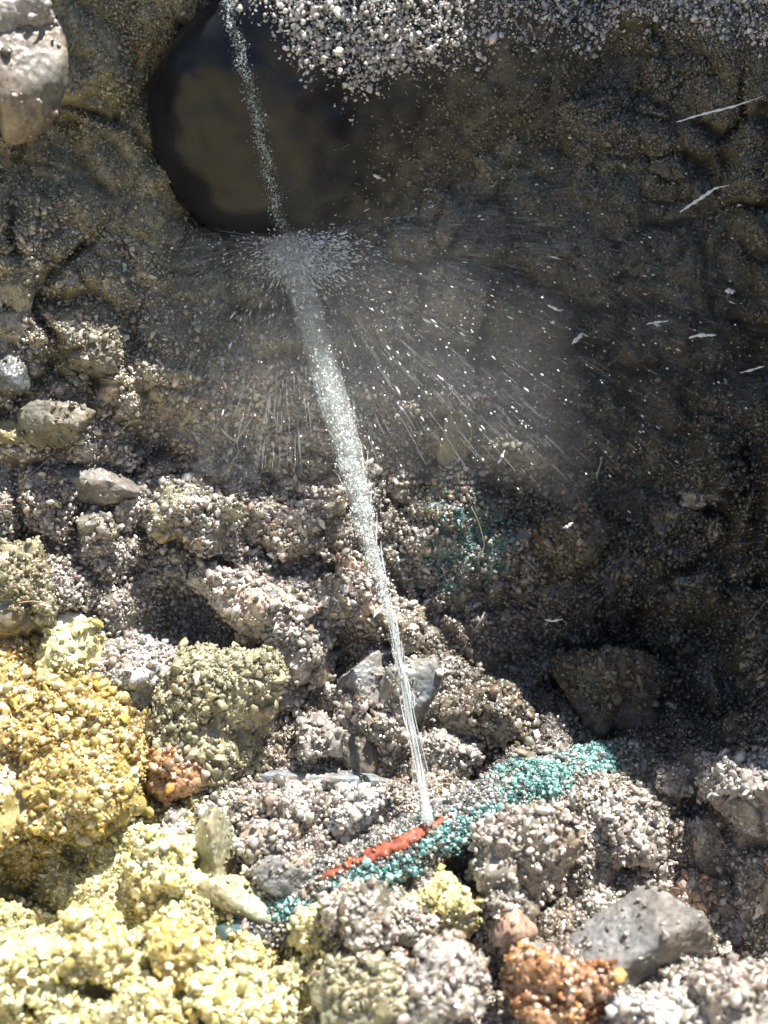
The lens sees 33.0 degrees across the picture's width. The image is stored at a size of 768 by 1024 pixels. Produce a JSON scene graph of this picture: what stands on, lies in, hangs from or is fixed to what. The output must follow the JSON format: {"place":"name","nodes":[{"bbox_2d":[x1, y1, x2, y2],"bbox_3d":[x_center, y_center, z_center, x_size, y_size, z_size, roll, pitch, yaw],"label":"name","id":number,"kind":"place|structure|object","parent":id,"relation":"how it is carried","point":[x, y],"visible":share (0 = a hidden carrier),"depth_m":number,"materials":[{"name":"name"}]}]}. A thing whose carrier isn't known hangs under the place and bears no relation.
{"place":"outdoors","nodes":[
{"label":"outdoors","id":0,"kind":"place"},
{"bbox_2d":[0,0,767,1023],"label":"ground","id":1,"kind":"structure","parent":0,"point":[486,360],"depth_m":0.67,"materials":[{"name":"soil"}]},
{"bbox_2d":[0,419,24,444],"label":"buff stone","id":2,"kind":"object","parent":1,"relation":"on","point":[10,433],"visible":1,"depth_m":0.63,"materials":[{"name":"stone"}]},
{"bbox_2d":[0,354,37,392],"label":"grey stone","id":3,"kind":"object","parent":1,"relation":"on","point":[16,376],"visible":1,"depth_m":0.62,"materials":[{"name":"stone"}]},
{"bbox_2d":[0,243,39,313],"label":"soil clod","id":4,"kind":"object","parent":1,"relation":"on","point":[18,290],"visible":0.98,"depth_m":0.62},
{"bbox_2d":[0,535,59,643],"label":"soil clod","id":5,"kind":"object","parent":1,"relation":"on","point":[25,575],"visible":1,"depth_m":0.62,"materials":[{"name":"soil"}]},
{"bbox_2d":[0,601,50,612],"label":"rootlet","id":6,"kind":"object","parent":5,"relation":"on","point":[22,602],"visible":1,"depth_m":0.62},
{"bbox_2d":[0,0,62,31],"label":"buff stone","id":7,"kind":"object","parent":1,"relation":"on","point":[14,14],"visible":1,"depth_m":0.57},
{"bbox_2d":[0,934,64,1010],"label":"straw clod","id":8,"kind":"object","parent":1,"relation":"on","point":[20,984],"visible":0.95,"depth_m":0.54,"materials":[{"name":"soil"}]},
{"bbox_2d":[0,23,68,144],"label":"pale stone","id":9,"kind":"object","parent":1,"relation":"on","point":[33,72],"visible":1,"depth_m":0.57,"materials":[{"name":"stone"}]},
{"bbox_2d":[16,399,95,448],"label":"grey stone","id":10,"kind":"object","parent":1,"relation":"on","point":[47,423],"visible":1,"depth_m":0.62,"materials":[{"name":"stone"}]},
{"bbox_2d":[56,611,87,627],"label":"pale stone","id":11,"kind":"object","parent":1,"relation":"on","point":[64,618],"visible":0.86,"depth_m":0.64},
{"bbox_2d":[0,650,154,895],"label":"ochre clod","id":12,"kind":"object","parent":1,"relation":"on","point":[75,755],"visible":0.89,"depth_m":0.60,"materials":[{"name":"soil"}]},
{"bbox_2d":[0,631,43,671],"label":"rust clod","id":13,"kind":"object","parent":12,"relation":"on","point":[22,649],"visible":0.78,"depth_m":0.63,"materials":[{"name":"gravel"}]},
{"bbox_2d":[33,617,107,681],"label":"ochre clod","id":14,"kind":"object","parent":12,"relation":"on","point":[74,649],"visible":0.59,"depth_m":0.63,"materials":[{"name":"soil"}]},
{"bbox_2d":[32,898,148,993],"bbox_3d":[-0.123,0.181,0.541,0.048,0.032,0.035,0,38,0],"label":"straw clod","id":15,"kind":"object","parent":1,"relation":"on","point":[93,944],"visible":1,"depth_m":0.53,"materials":[{"name":"soil"}]},
{"bbox_2d":[62,319,122,378],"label":"soil clod","id":16,"kind":"object","parent":1,"relation":"on","point":[98,359],"visible":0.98,"depth_m":0.63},
{"bbox_2d":[75,510,124,556],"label":"grit clod","id":17,"kind":"object","parent":1,"relation":"on","point":[99,532],"visible":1,"depth_m":0.64,"materials":[{"name":"soil"}]},
{"bbox_2d":[60,462,140,505],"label":"buff stone","id":18,"kind":"object","parent":1,"relation":"on","point":[102,485],"visible":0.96,"depth_m":0.64,"materials":[{"name":"stone"}]},
{"bbox_2d":[112,496,140,527],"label":"grit clod","id":19,"kind":"object","parent":1,"relation":"on","point":[130,506],"visible":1,"depth_m":0.65,"materials":[{"name":"gravel"}]},
{"bbox_2d":[86,630,179,714],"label":"grit clod","id":20,"kind":"object","parent":1,"relation":"on","point":[134,665],"visible":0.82,"depth_m":0.63,"materials":[{"name":"soil"}]},
{"bbox_2d":[135,976,171,1017],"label":"straw clod","id":21,"kind":"object","parent":1,"relation":"on","point":[155,998],"visible":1,"depth_m":0.53,"materials":[{"name":"gravel"}]},
{"bbox_2d":[119,824,210,914],"bbox_3d":[-0.101,0.160,0.587,0.040,0.042,0.038,-17,41,-20],"label":"straw clod","id":22,"kind":"object","parent":1,"relation":"on","point":[157,864],"visible":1,"depth_m":0.58,"materials":[{"name":"soil"}]},
{"bbox_2d":[150,560,189,590],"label":"grit clod","id":23,"kind":"object","parent":1,"relation":"on","point":[172,575],"visible":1,"depth_m":0.66,"materials":[{"name":"soil"}]},
{"bbox_2d":[159,807,189,835],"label":"grit clod","id":24,"kind":"object","parent":1,"relation":"on","point":[176,820],"visible":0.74,"depth_m":0.60,"materials":[{"name":"stone"}]},
{"bbox_2d":[146,742,214,806],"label":"rock","id":25,"kind":"object","parent":1,"relation":"on","point":[166,784],"visible":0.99,"depth_m":0.61,"materials":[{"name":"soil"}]},
{"bbox_2d":[142,912,224,991],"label":"straw clod","id":26,"kind":"object","parent":1,"relation":"on","point":[178,948],"visible":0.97,"depth_m":0.54,"materials":[{"name":"soil"}]},
{"bbox_2d":[140,472,246,547],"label":"soil clod","id":27,"kind":"object","parent":1,"relation":"on","point":[175,505],"visible":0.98,"depth_m":0.65,"materials":[{"name":"soil"}]},
{"bbox_2d":[181,509,235,558],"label":"grit clod","id":28,"kind":"object","parent":1,"relation":"on","point":[211,532],"visible":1,"depth_m":0.65,"materials":[{"name":"soil"}]},
{"bbox_2d":[191,805,237,877],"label":"olive stone","id":29,"kind":"object","parent":1,"relation":"on","point":[213,836],"visible":0.77,"depth_m":0.60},
{"bbox_2d":[193,799,237,836],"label":"grit clod","id":30,"kind":"object","parent":1,"relation":"on","point":[223,807],"visible":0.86,"depth_m":0.61,"materials":[{"name":"soil"}]},
{"bbox_2d":[143,637,292,804],"bbox_3d":[-0.089,0.098,0.641,0.072,0.075,0.083,26,45,30],"label":"soil clod","id":31,"kind":"object","parent":1,"relation":"on","point":[210,700],"visible":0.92,"depth_m":0.62,"materials":[{"name":"soil"}]},
{"bbox_2d":[192,864,271,923],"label":"olive stone","id":32,"kind":"object","parent":1,"relation":"on","point":[235,894],"visible":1,"depth_m":0.58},
{"bbox_2d":[221,417,252,440],"bbox_3d":[-0.075,-0.042,0.662,0.016,0.012,0.007,0,38,0],"label":"rootlet","id":33,"kind":"object","parent":1,"relation":"on","point":[225,433],"visible":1,"depth_m":0.66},
{"bbox_2d":[183,963,297,1023],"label":"straw clod","id":34,"kind":"object","parent":1,"relation":"on","point":[241,993],"visible":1,"depth_m":0.53,"materials":[{"name":"gravel"}]},
{"bbox_2d":[222,929,267,968],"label":"straw clod","id":35,"kind":"object","parent":1,"relation":"on","point":[246,948],"visible":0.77,"depth_m":0.56,"materials":[{"name":"soil"}]},
{"bbox_2d":[239,857,252,868],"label":"grit clod","id":36,"kind":"object","parent":1,"relation":"on","point":[243,862],"visible":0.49,"depth_m":0.60,"materials":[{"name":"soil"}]},
{"bbox_2d":[184,556,318,644],"bbox_3d":[-0.067,0.045,0.661,0.070,0.042,0.044,0,38,0],"label":"grit clod","id":37,"kind":"object","parent":1,"relation":"on","point":[246,602],"visible":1,"depth_m":0.65,"materials":[{"name":"gravel"}]},
{"bbox_2d":[231,813,305,864],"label":"grit clod","id":38,"kind":"object","parent":1,"relation":"on","point":[261,836],"visible":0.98,"depth_m":0.59,"materials":[{"name":"stone"}]},
{"bbox_2d":[242,491,326,550],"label":"soil clod","id":39,"kind":"object","parent":1,"relation":"on","point":[299,515],"visible":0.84,"depth_m":0.66,"materials":[{"name":"soil"}]},
{"bbox_2d":[259,517,311,561],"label":"grit clod","id":40,"kind":"object","parent":39,"relation":"on","point":[286,547],"visible":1,"depth_m":0.66,"materials":[{"name":"soil"}]},
{"bbox_2d":[273,955,314,1000],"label":"straw clod","id":41,"kind":"object","parent":1,"relation":"on","point":[292,974],"visible":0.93,"depth_m":0.56,"materials":[{"name":"soil"}]},
{"bbox_2d":[276,684,314,717],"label":"grit clod","id":42,"kind":"object","parent":1,"relation":"on","point":[291,699],"visible":0.74,"depth_m":0.66,"materials":[{"name":"gravel"}]},
{"bbox_2d":[258,773,338,839],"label":"grit clod","id":43,"kind":"object","parent":1,"relation":"on","point":[308,803],"visible":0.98,"depth_m":0.60,"materials":[{"name":"soil"}]},
{"bbox_2d":[260,575,341,691],"bbox_3d":[-0.044,0.066,0.668,0.044,0.059,0.056,0,38,0],"label":"grit clod","id":44,"kind":"object","parent":1,"relation":"on","point":[305,647],"visible":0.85,"depth_m":0.65,"materials":[{"name":"gravel"}]},
{"bbox_2d":[287,709,350,765],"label":"grit clod","id":45,"kind":"object","parent":1,"relation":"on","point":[319,734],"visible":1,"depth_m":0.64,"materials":[{"name":"soil"}]},
{"bbox_2d":[260,767,390,789],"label":"stone slab","id":46,"kind":"structure","parent":1,"relation":"on","point":[331,780],"depth_m":0.64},
{"bbox_2d":[314,891,342,942],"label":"grit clod","id":47,"kind":"object","parent":1,"relation":"on","point":[330,922],"visible":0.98,"depth_m":0.56,"materials":[{"name":"soil"}]},
{"bbox_2d":[315,539,345,570],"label":"grit clod","id":48,"kind":"object","parent":1,"relation":"on","point":[328,556],"visible":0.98,"depth_m":0.68,"materials":[{"name":"gravel"}]},
{"bbox_2d":[305,480,355,523],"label":"grit clod","id":49,"kind":"object","parent":1,"relation":"on","point":[327,509],"visible":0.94,"depth_m":0.67,"materials":[{"name":"soil"}]},
{"bbox_2d":[316,566,359,629],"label":"grit clod","id":50,"kind":"object","parent":1,"relation":"on","point":[334,603],"visible":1,"depth_m":0.66,"materials":[{"name":"soil"}]},
{"bbox_2d":[333,646,344,667],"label":"grit clod","id":51,"kind":"object","parent":1,"relation":"on","point":[339,652],"visible":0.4,"depth_m":0.68,"materials":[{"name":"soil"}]},
{"bbox_2d":[323,781,388,845],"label":"grit clod","id":52,"kind":"object","parent":1,"relation":"on","point":[353,813],"visible":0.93,"depth_m":0.61,"materials":[{"name":"soil"}]},
{"bbox_2d":[330,650,384,710],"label":"stone","id":53,"kind":"object","parent":1,"relation":"on","point":[358,678],"visible":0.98,"depth_m":0.65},
{"bbox_2d":[308,948,407,1023],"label":"grit clod","id":54,"kind":"object","parent":1,"relation":"on","point":[360,988],"visible":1,"depth_m":0.53,"materials":[{"name":"soil"}]},
{"bbox_2d":[338,708,380,774],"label":"dark stone","id":55,"kind":"object","parent":1,"relation":"on","point":[360,754],"visible":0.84,"depth_m":0.64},
{"bbox_2d":[332,690,372,736],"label":"grit clod","id":56,"kind":"object","parent":55,"relation":"on","point":[351,715],"visible":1,"depth_m":0.64,"materials":[{"name":"soil"}]},
{"bbox_2d":[335,547,387,629],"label":"grit clod","id":57,"kind":"object","parent":1,"relation":"on","point":[362,585],"visible":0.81,"depth_m":0.66,"materials":[{"name":"soil"}]},
{"bbox_2d":[335,876,401,958],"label":"grit clod","id":58,"kind":"object","parent":1,"relation":"on","point":[365,916],"visible":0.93,"depth_m":0.55,"materials":[{"name":"soil"}]},
{"bbox_2d":[147,0,593,254],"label":"dark hole","id":59,"kind":"object","parent":1,"relation":"on","point":[204,145],"visible":0.77,"depth_m":0.62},
{"bbox_2d":[235,0,599,124],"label":"pale grit","id":60,"kind":"object","parent":59,"relation":"on","point":[300,12],"visible":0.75,"depth_m":0.60,"materials":[{"name":"gravel"}]},
{"bbox_2d":[309,0,597,254],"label":"soil film","id":61,"kind":"object","parent":59,"relation":"on","point":[476,81],"visible":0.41,"depth_m":0.65,"materials":[{"name":"soil"}]},
{"bbox_2d":[365,708,410,750],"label":"grit clod","id":62,"kind":"object","parent":1,"relation":"on","point":[383,730],"visible":0.98,"depth_m":0.64,"materials":[{"name":"soil"}]},
{"bbox_2d":[366,596,427,654],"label":"grit clod","id":63,"kind":"object","parent":1,"relation":"on","point":[412,611],"visible":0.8,"depth_m":0.66,"materials":[{"name":"soil"}]},
{"bbox_2d":[389,952,408,980],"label":"grit clod","id":64,"kind":"object","parent":1,"relation":"on","point":[400,959],"visible":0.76,"depth_m":0.55,"materials":[{"name":"soil"}]},
{"bbox_2d":[375,654,444,727],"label":"grey stone","id":65,"kind":"object","parent":1,"relation":"on","point":[424,694],"visible":0.83,"depth_m":0.65,"materials":[{"name":"stone"}]},
{"bbox_2d":[396,896,440,952],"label":"grit clod","id":66,"kind":"object","parent":1,"relation":"on","point":[416,923],"visible":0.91,"depth_m":0.56,"materials":[{"name":"soil"}]},
{"bbox_2d":[216,736,648,952],"bbox_3d":[0.037,0.154,0.623,0.250,0.062,0.043,-19,42,-23],"label":"corroded pipe","id":67,"kind":"object","parent":1,"relation":"on","point":[391,853],"visible":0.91,"depth_m":0.59,"materials":[{"name":"corroded metal"}]},
{"bbox_2d":[242,855,313,896],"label":"slate stone","id":68,"kind":"object","parent":67,"relation":"on","point":[275,876],"visible":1,"depth_m":0.58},
{"bbox_2d":[284,902,328,962],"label":"grit clod","id":69,"kind":"object","parent":67,"relation":"on","point":[304,936],"visible":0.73,"depth_m":0.57,"materials":[{"name":"soil"}]},
{"bbox_2d":[219,0,473,848],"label":"water jet","id":70,"kind":"object","parent":67,"relation":"attached to","point":[426,814],"visible":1,"depth_m":0.64,"materials":[{"name":"white"}]},
{"bbox_2d":[128,147,759,481],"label":"splash threads","id":71,"kind":"object","parent":70,"relation":"attached to","point":[284,242],"visible":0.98,"depth_m":0.65,"materials":[{"name":"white liquid"}]},
{"bbox_2d":[572,333,582,343],"bbox_3d":[0.099,-0.089,0.664,0.006,0.005,0.003,0,38,0],"label":"water drop","id":72,"kind":"object","parent":71,"relation":"attached to","point":[578,337],"visible":1,"depth_m":0.66,"materials":[{"name":"white"}]},
{"bbox_2d":[689,333,715,338],"bbox_3d":[0.161,-0.089,0.656,0.013,0.004,0.003,0,38,0],"label":"water drop","id":73,"kind":"object","parent":71,"relation":"attached to","point":[701,335],"visible":1,"depth_m":0.66,"materials":[{"name":"white"}]},
{"bbox_2d":[396,929,491,1023],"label":"grit clod","id":74,"kind":"object","parent":1,"relation":"on","point":[447,978],"visible":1,"depth_m":0.53,"materials":[{"name":"soil"}]},
{"bbox_2d":[402,863,486,940],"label":"soil clod","id":75,"kind":"object","parent":1,"relation":"on","point":[450,899],"visible":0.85,"depth_m":0.57,"materials":[{"name":"soil"}]},
{"bbox_2d":[406,727,485,783],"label":"grit clod","id":76,"kind":"object","parent":1,"relation":"on","point":[461,757],"visible":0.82,"depth_m":0.64,"materials":[{"name":"stone"}]},
{"bbox_2d":[129,120,765,512],"bbox_3d":[0.042,-0.107,0.673,0.351,0.170,0.178,0,38,0],"label":"splash spray","id":77,"kind":"object","parent":1,"relation":"on","point":[307,260],"visible":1,"depth_m":0.65,"materials":[{"name":"white"}]},
{"bbox_2d":[435,410,475,465],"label":"leaf stone","id":78,"kind":"object","parent":1,"relation":"on","point":[446,454],"visible":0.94,"depth_m":0.68,"materials":[{"name":"stone"}]},
{"bbox_2d":[471,507,483,554],"bbox_3d":[0.049,0.010,0.675,0.008,0.022,0.014,0,38,0],"label":"rootlet","id":79,"kind":"object","parent":1,"relation":"on","point":[479,526],"visible":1,"depth_m":0.68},
{"bbox_2d":[438,676,540,749],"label":"wet clod","id":80,"kind":"object","parent":1,"relation":"on","point":[491,712],"visible":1,"depth_m":0.65,"materials":[{"name":"soil"}]},
{"bbox_2d":[480,881,540,936],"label":"grit clod","id":81,"kind":"object","parent":1,"relation":"on","point":[495,901],"visible":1,"depth_m":0.57,"materials":[{"name":"soil"}]},
{"bbox_2d":[487,901,537,947],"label":"orange stone","id":82,"kind":"object","parent":1,"relation":"on","point":[513,928],"visible":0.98,"depth_m":0.56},
{"bbox_2d":[470,413,558,477],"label":"soil clod","id":83,"kind":"object","parent":1,"relation":"on","point":[512,443],"visible":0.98,"depth_m":0.67,"materials":[{"name":"soil"}]},
{"bbox_2d":[464,798,587,908],"bbox_3d":[0.065,0.156,0.589,0.056,0.063,0.042,0,38,0],"label":"mossy clod","id":84,"kind":"object","parent":1,"relation":"on","point":[536,847],"visible":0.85,"depth_m":0.57,"materials":[{"name":"gravel"}]},
{"bbox_2d":[508,729,553,762],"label":"grit clod","id":85,"kind":"object","parent":1,"relation":"on","point":[530,747],"visible":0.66,"depth_m":0.65,"materials":[{"name":"gravel"}]},
{"bbox_2d":[517,942,561,956],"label":"slate pebble","id":86,"kind":"object","parent":1,"relation":"on","point":[541,945],"visible":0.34,"depth_m":0.56,"materials":[{"name":"stone"}]},
{"bbox_2d":[498,941,627,1023],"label":"rust clod","id":87,"kind":"object","parent":1,"relation":"on","point":[547,984],"visible":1,"depth_m":0.53,"materials":[{"name":"soil"}]},
{"bbox_2d":[559,940,582,959],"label":"grit clod","id":88,"kind":"object","parent":1,"relation":"on","point":[571,950],"visible":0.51,"depth_m":0.55,"materials":[{"name":"soil"}]},
{"bbox_2d":[531,489,615,573],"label":"soil clod","id":89,"kind":"object","parent":1,"relation":"on","point":[584,538],"visible":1,"depth_m":0.68,"materials":[{"name":"soil"}]},
{"bbox_2d":[568,785,591,821],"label":"grit clod","id":90,"kind":"object","parent":1,"relation":"on","point":[577,803],"visible":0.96,"depth_m":0.62,"materials":[{"name":"stone"}]},
{"bbox_2d":[549,644,663,738],"bbox_3d":[0.119,0.093,0.696,0.060,0.049,0.053,0,38,0],"label":"soil clod","id":91,"kind":"object","parent":1,"relation":"on","point":[612,689],"visible":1,"depth_m":0.68,"materials":[{"name":"soil"}]},
{"bbox_2d":[578,776,667,870],"bbox_3d":[0.111,0.154,0.619,0.049,0.045,0.041,-8,39,-11],"label":"grit clod","id":92,"kind":"object","parent":1,"relation":"on","point":[631,823],"visible":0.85,"depth_m":0.61,"materials":[{"name":"stone"}]},
{"bbox_2d":[589,836,616,866],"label":"grit clod","id":93,"kind":"object","parent":92,"relation":"on","point":[601,848],"visible":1,"depth_m":0.61,"materials":[{"name":"soil"}]},
{"bbox_2d":[565,879,715,989],"bbox_3d":[0.106,0.188,0.564,0.067,0.050,0.039,-14,40,-17],"label":"stone slab","id":94,"kind":"object","parent":1,"relation":"on","point":[646,930],"depth_m":0.55,"materials":[{"name":"stone"}]},
{"bbox_2d":[605,974,696,1023],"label":"grit clod","id":95,"kind":"object","parent":1,"relation":"on","point":[673,1003],"visible":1,"depth_m":0.52,"materials":[{"name":"gravel"}]},
{"bbox_2d":[635,835,667,873],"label":"grit clod","id":96,"kind":"object","parent":1,"relation":"on","point":[662,868],"visible":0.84,"depth_m":0.61,"materials":[{"name":"gravel"}]},
{"bbox_2d":[645,982,679,993],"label":"grit clod","id":97,"kind":"object","parent":1,"relation":"on","point":[659,987],"visible":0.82,"depth_m":0.54,"materials":[{"name":"gravel"}]},
{"bbox_2d":[653,766,693,803],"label":"grit clod","id":98,"kind":"object","parent":1,"relation":"on","point":[674,783],"visible":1,"depth_m":0.64,"materials":[{"name":"stone"}]},
{"bbox_2d":[584,0,767,57],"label":"pale grit","id":99,"kind":"object","parent":1,"relation":"on","point":[611,4],"visible":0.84,"depth_m":0.65,"materials":[{"name":"gravel"}]},
{"bbox_2d":[668,867,715,913],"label":"grit clod","id":100,"kind":"object","parent":1,"relation":"on","point":[690,880],"visible":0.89,"depth_m":0.63,"materials":[{"name":"soil"}]},
{"bbox_2d":[678,491,706,509],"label":"grit clod","id":101,"kind":"object","parent":1,"relation":"on","point":[692,500],"visible":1,"depth_m":0.69,"materials":[{"name":"soil"}]},
{"bbox_2d":[680,185,727,211],"bbox_3d":[0.161,-0.158,0.652,0.023,0.015,0.003,0,38,0],"label":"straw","id":102,"kind":"object","parent":1,"relation":"on","point":[703,196],"visible":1,"depth_m":0.65,"materials":[{"name":"white"}]},
{"bbox_2d":[677,95,764,121],"bbox_3d":[0.163,-0.196,0.629,0.040,0.015,0.005,0,38,0],"label":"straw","id":103,"kind":"object","parent":1,"relation":"on","point":[717,110],"visible":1,"depth_m":0.63,"materials":[{"name":"white"}]},
{"bbox_2d":[704,901,747,963],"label":"grit clod","id":104,"kind":"object","parent":1,"relation":"on","point":[725,930],"visible":0.3,"depth_m":0.63,"materials":[{"name":"soil"}]},
{"bbox_2d":[663,880,696,906],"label":"grit clod","id":105,"kind":"object","parent":104,"relation":"on","point":[667,887],"visible":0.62,"depth_m":0.63,"materials":[{"name":"soil"}]},
{"bbox_2d":[708,875,732,904],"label":"grit clod","id":106,"kind":"object","parent":104,"relation":"on","point":[722,890],"visible":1,"depth_m":0.63,"materials":[{"name":"gravel"}]},
{"bbox_2d":[686,952,767,1023],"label":"grit clod","id":107,"kind":"object","parent":1,"relation":"on","point":[730,990],"visible":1,"depth_m":0.52,"materials":[{"name":"gravel"}]},
{"bbox_2d":[693,745,767,838],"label":"grit clod","id":108,"kind":"object","parent":1,"relation":"on","point":[734,788],"visible":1,"depth_m":0.61,"materials":[{"name":"stone"}]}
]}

